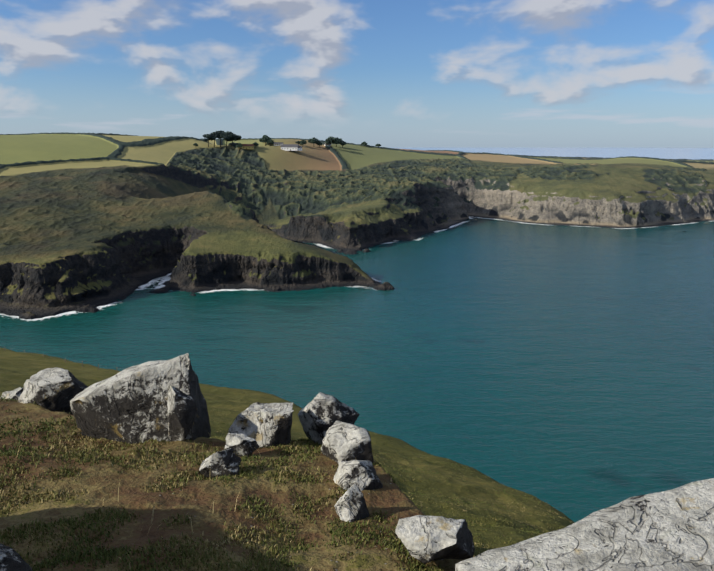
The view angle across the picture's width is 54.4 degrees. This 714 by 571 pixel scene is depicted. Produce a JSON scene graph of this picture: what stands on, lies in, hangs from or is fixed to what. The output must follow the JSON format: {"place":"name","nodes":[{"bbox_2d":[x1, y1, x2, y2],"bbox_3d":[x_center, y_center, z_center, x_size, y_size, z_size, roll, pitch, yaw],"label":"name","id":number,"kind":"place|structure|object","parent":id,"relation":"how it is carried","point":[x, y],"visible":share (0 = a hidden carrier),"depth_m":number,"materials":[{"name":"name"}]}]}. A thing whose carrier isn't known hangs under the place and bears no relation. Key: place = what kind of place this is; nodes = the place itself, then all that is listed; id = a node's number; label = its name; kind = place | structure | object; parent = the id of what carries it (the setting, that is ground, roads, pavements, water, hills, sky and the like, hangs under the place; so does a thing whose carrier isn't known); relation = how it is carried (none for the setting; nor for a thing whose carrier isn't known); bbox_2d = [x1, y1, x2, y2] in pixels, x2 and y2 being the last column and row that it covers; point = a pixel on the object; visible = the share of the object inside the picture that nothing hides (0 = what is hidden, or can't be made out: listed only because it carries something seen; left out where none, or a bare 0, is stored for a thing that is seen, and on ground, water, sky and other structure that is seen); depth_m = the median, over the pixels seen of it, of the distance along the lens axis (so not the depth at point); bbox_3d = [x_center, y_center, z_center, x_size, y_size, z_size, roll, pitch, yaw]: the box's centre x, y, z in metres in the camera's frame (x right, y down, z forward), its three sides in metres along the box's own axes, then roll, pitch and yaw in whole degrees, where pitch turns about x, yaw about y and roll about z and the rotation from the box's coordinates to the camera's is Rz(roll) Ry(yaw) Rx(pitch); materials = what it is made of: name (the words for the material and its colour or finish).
{"place":"outdoors","nodes":[
{"label":"outdoors","id":0,"kind":"place"},
{"bbox_2d":[0,347,574,570],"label":"cliff top ground","id":1,"kind":"structure","parent":0,"point":[196,499],"depth_m":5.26,"materials":[{"name":"green plant"}]},
{"bbox_2d":[0,387,23,401],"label":"rock","id":2,"kind":"object","parent":1,"relation":"on","point":[14,394],"visible":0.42,"depth_m":8.79,"materials":[{"name":"grey stone"}]},
{"bbox_2d":[0,544,32,570],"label":"rock","id":3,"kind":"object","parent":1,"relation":"on","point":[11,559],"visible":1,"depth_m":3.27,"materials":[{"name":"grey stone"}]},
{"bbox_2d":[18,367,87,414],"bbox_3d":[-3.622,1.332,8.431,0.926,0.538,0.566,3,12,13],"label":"rock","id":4,"kind":"object","parent":1,"relation":"on","point":[55,389],"visible":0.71,"depth_m":8.26,"materials":[{"name":"grey stone"}]},
{"bbox_2d":[4,346,119,371],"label":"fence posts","id":5,"kind":"object","parent":1,"relation":"on","point":[65,360],"visible":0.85,"depth_m":112.96,"materials":[{"name":"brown wood"}]},
{"bbox_2d":[70,353,210,443],"bbox_3d":[-2.143,1.179,6.788,1.333,1.108,0.633,1,11,5],"label":"boulder","id":6,"kind":"object","parent":1,"relation":"on","point":[128,405],"visible":0.81,"depth_m":6.56,"materials":[{"name":"grey stone"}]},
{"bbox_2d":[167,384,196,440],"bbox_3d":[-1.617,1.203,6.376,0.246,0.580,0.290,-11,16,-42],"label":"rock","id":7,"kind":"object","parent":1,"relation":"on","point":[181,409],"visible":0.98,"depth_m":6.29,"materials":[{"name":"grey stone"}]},
{"bbox_2d":[199,448,241,477],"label":"rock","id":8,"kind":"object","parent":1,"relation":"on","point":[226,462],"visible":0.79,"depth_m":5.42,"materials":[{"name":"grey stone"}]},
{"bbox_2d":[224,432,259,456],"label":"rock","id":9,"kind":"object","parent":1,"relation":"on","point":[242,444],"visible":0.73,"depth_m":6.02,"materials":[{"name":"grey stone"}]},
{"bbox_2d":[228,402,293,447],"bbox_3d":[-0.910,1.433,6.674,0.639,0.604,0.576,-2,12,-12],"label":"rock","id":10,"kind":"object","parent":1,"relation":"on","point":[266,424],"visible":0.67,"depth_m":6.49,"materials":[{"name":"grey stone"}]},
{"bbox_2d":[298,392,359,444],"bbox_3d":[-0.263,1.349,6.915,0.489,0.612,0.679,-7,13,-30],"label":"rock","id":11,"kind":"object","parent":1,"relation":"on","point":[320,414],"visible":0.75,"depth_m":6.75,"materials":[{"name":"grey stone"}]},
{"bbox_2d":[321,421,373,464],"bbox_3d":[-0.099,1.439,6.089,0.426,0.508,0.605,-1,11,-7],"label":"rock","id":12,"kind":"object","parent":1,"relation":"on","point":[343,441],"visible":0.73,"depth_m":5.87,"materials":[{"name":"grey stone"}]},
{"bbox_2d":[334,484,369,522],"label":"rock","id":13,"kind":"object","parent":1,"relation":"on","point":[350,504],"visible":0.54,"depth_m":4.73,"materials":[{"name":"grey stone"}]},
{"bbox_2d":[333,460,382,490],"bbox_3d":[-0.015,1.530,5.330,0.354,0.421,0.350,-5,12,-23],"label":"rock","id":14,"kind":"object","parent":1,"relation":"on","point":[361,474],"visible":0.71,"depth_m":5.23,"materials":[{"name":"grey stone"}]},
{"bbox_2d":[395,515,474,563],"bbox_3d":[0.464,1.506,4.064,0.480,0.230,0.316,0,11,-1],"label":"rock","id":15,"kind":"object","parent":1,"relation":"on","point":[425,539],"visible":1,"depth_m":4.02,"materials":[{"name":"grey stone"}]},
{"bbox_2d":[455,478,713,570],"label":"outcrop rock","id":16,"kind":"object","parent":1,"relation":"on","point":[671,530],"visible":1,"depth_m":3.77,"materials":[{"name":"grey stone"}]},
{"bbox_2d":[0,148,713,521],"bbox_3d":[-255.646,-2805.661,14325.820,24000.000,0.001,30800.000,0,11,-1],"label":"sea water","id":17,"kind":"structure","parent":0,"point":[568,370],"depth_m":284.81,"materials":[{"name":"teal liquid"}]},
{"bbox_2d":[0,216,711,320],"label":"sea foam","id":18,"kind":"object","parent":17,"relation":"on","point":[167,278],"visible":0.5,"depth_m":401.80,"materials":[{"name":"white"}]},
{"bbox_2d":[0,132,713,319],"bbox_3d":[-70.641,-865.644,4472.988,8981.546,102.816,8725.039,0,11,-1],"label":"terrain headlands","id":19,"kind":"structure","parent":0,"point":[91,222],"depth_m":652.26,"materials":[{"name":"green plant"}]},
{"bbox_2d":[202,134,216,146],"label":"pine tree","id":20,"kind":"object","parent":19,"relation":"on","point":[205,136],"visible":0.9,"depth_m":871.42,"materials":[{"name":"green plant"}]},
{"bbox_2d":[208,132,220,146],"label":"pine tree","id":21,"kind":"object","parent":19,"relation":"on","point":[214,135],"visible":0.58,"depth_m":872.55,"materials":[{"name":"green plant"}]},
{"bbox_2d":[215,130,232,146],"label":"pine tree","id":22,"kind":"object","parent":19,"relation":"on","point":[220,132],"visible":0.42,"depth_m":873.13,"materials":[{"name":"green plant"}]},
{"bbox_2d":[220,133,236,147],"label":"pine tree","id":23,"kind":"object","parent":19,"relation":"on","point":[226,136],"visible":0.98,"depth_m":867.46,"materials":[{"name":"green plant"}]},
{"bbox_2d":[227,135,241,147],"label":"pine tree","id":24,"kind":"object","parent":19,"relation":"on","point":[238,137],"visible":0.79,"depth_m":876.52,"materials":[{"name":"green plant"}]},
{"bbox_2d":[240,144,253,148],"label":"building","id":25,"kind":"structure","parent":19,"relation":"on","point":[247,146],"depth_m":875.40,"materials":[{"name":"brown"}]},
{"bbox_2d":[259,135,270,145],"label":"broad tree","id":26,"kind":"object","parent":19,"relation":"on","point":[264,138],"visible":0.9,"depth_m":979.24,"materials":[{"name":"green plant"}]},
{"bbox_2d":[266,139,273,145],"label":"broad tree","id":27,"kind":"object","parent":19,"relation":"on","point":[270,141],"visible":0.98,"depth_m":977.20,"materials":[{"name":"green plant"}]},
{"bbox_2d":[274,141,283,145],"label":"grey house","id":28,"kind":"structure","parent":19,"relation":"on","point":[277,143],"depth_m":975.55,"materials":[{"name":"grey"}]},
{"bbox_2d":[281,144,301,150],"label":"building","id":29,"kind":"structure","parent":19,"relation":"on","point":[291,147],"depth_m":897.47,"materials":[{"name":"white"}]},
{"bbox_2d":[308,137,318,143],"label":"broad tree","id":30,"kind":"object","parent":19,"relation":"on","point":[314,140],"visible":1,"depth_m":983.13,"materials":[{"name":"green plant"}]},
{"bbox_2d":[325,136,336,146],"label":"broad tree","id":31,"kind":"object","parent":19,"relation":"on","point":[328,140],"visible":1,"depth_m":993.87,"materials":[{"name":"green plant"}]},
{"bbox_2d":[331,137,341,146],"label":"broad tree","id":32,"kind":"object","parent":19,"relation":"on","point":[338,141],"visible":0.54,"depth_m":1019.73,"materials":[{"name":"green plant"}]},
{"bbox_2d":[0,0,713,147],"label":"sky","id":33,"kind":"structure","parent":0,"point":[386,73],"materials":[{"name":"blue"}]}
]}

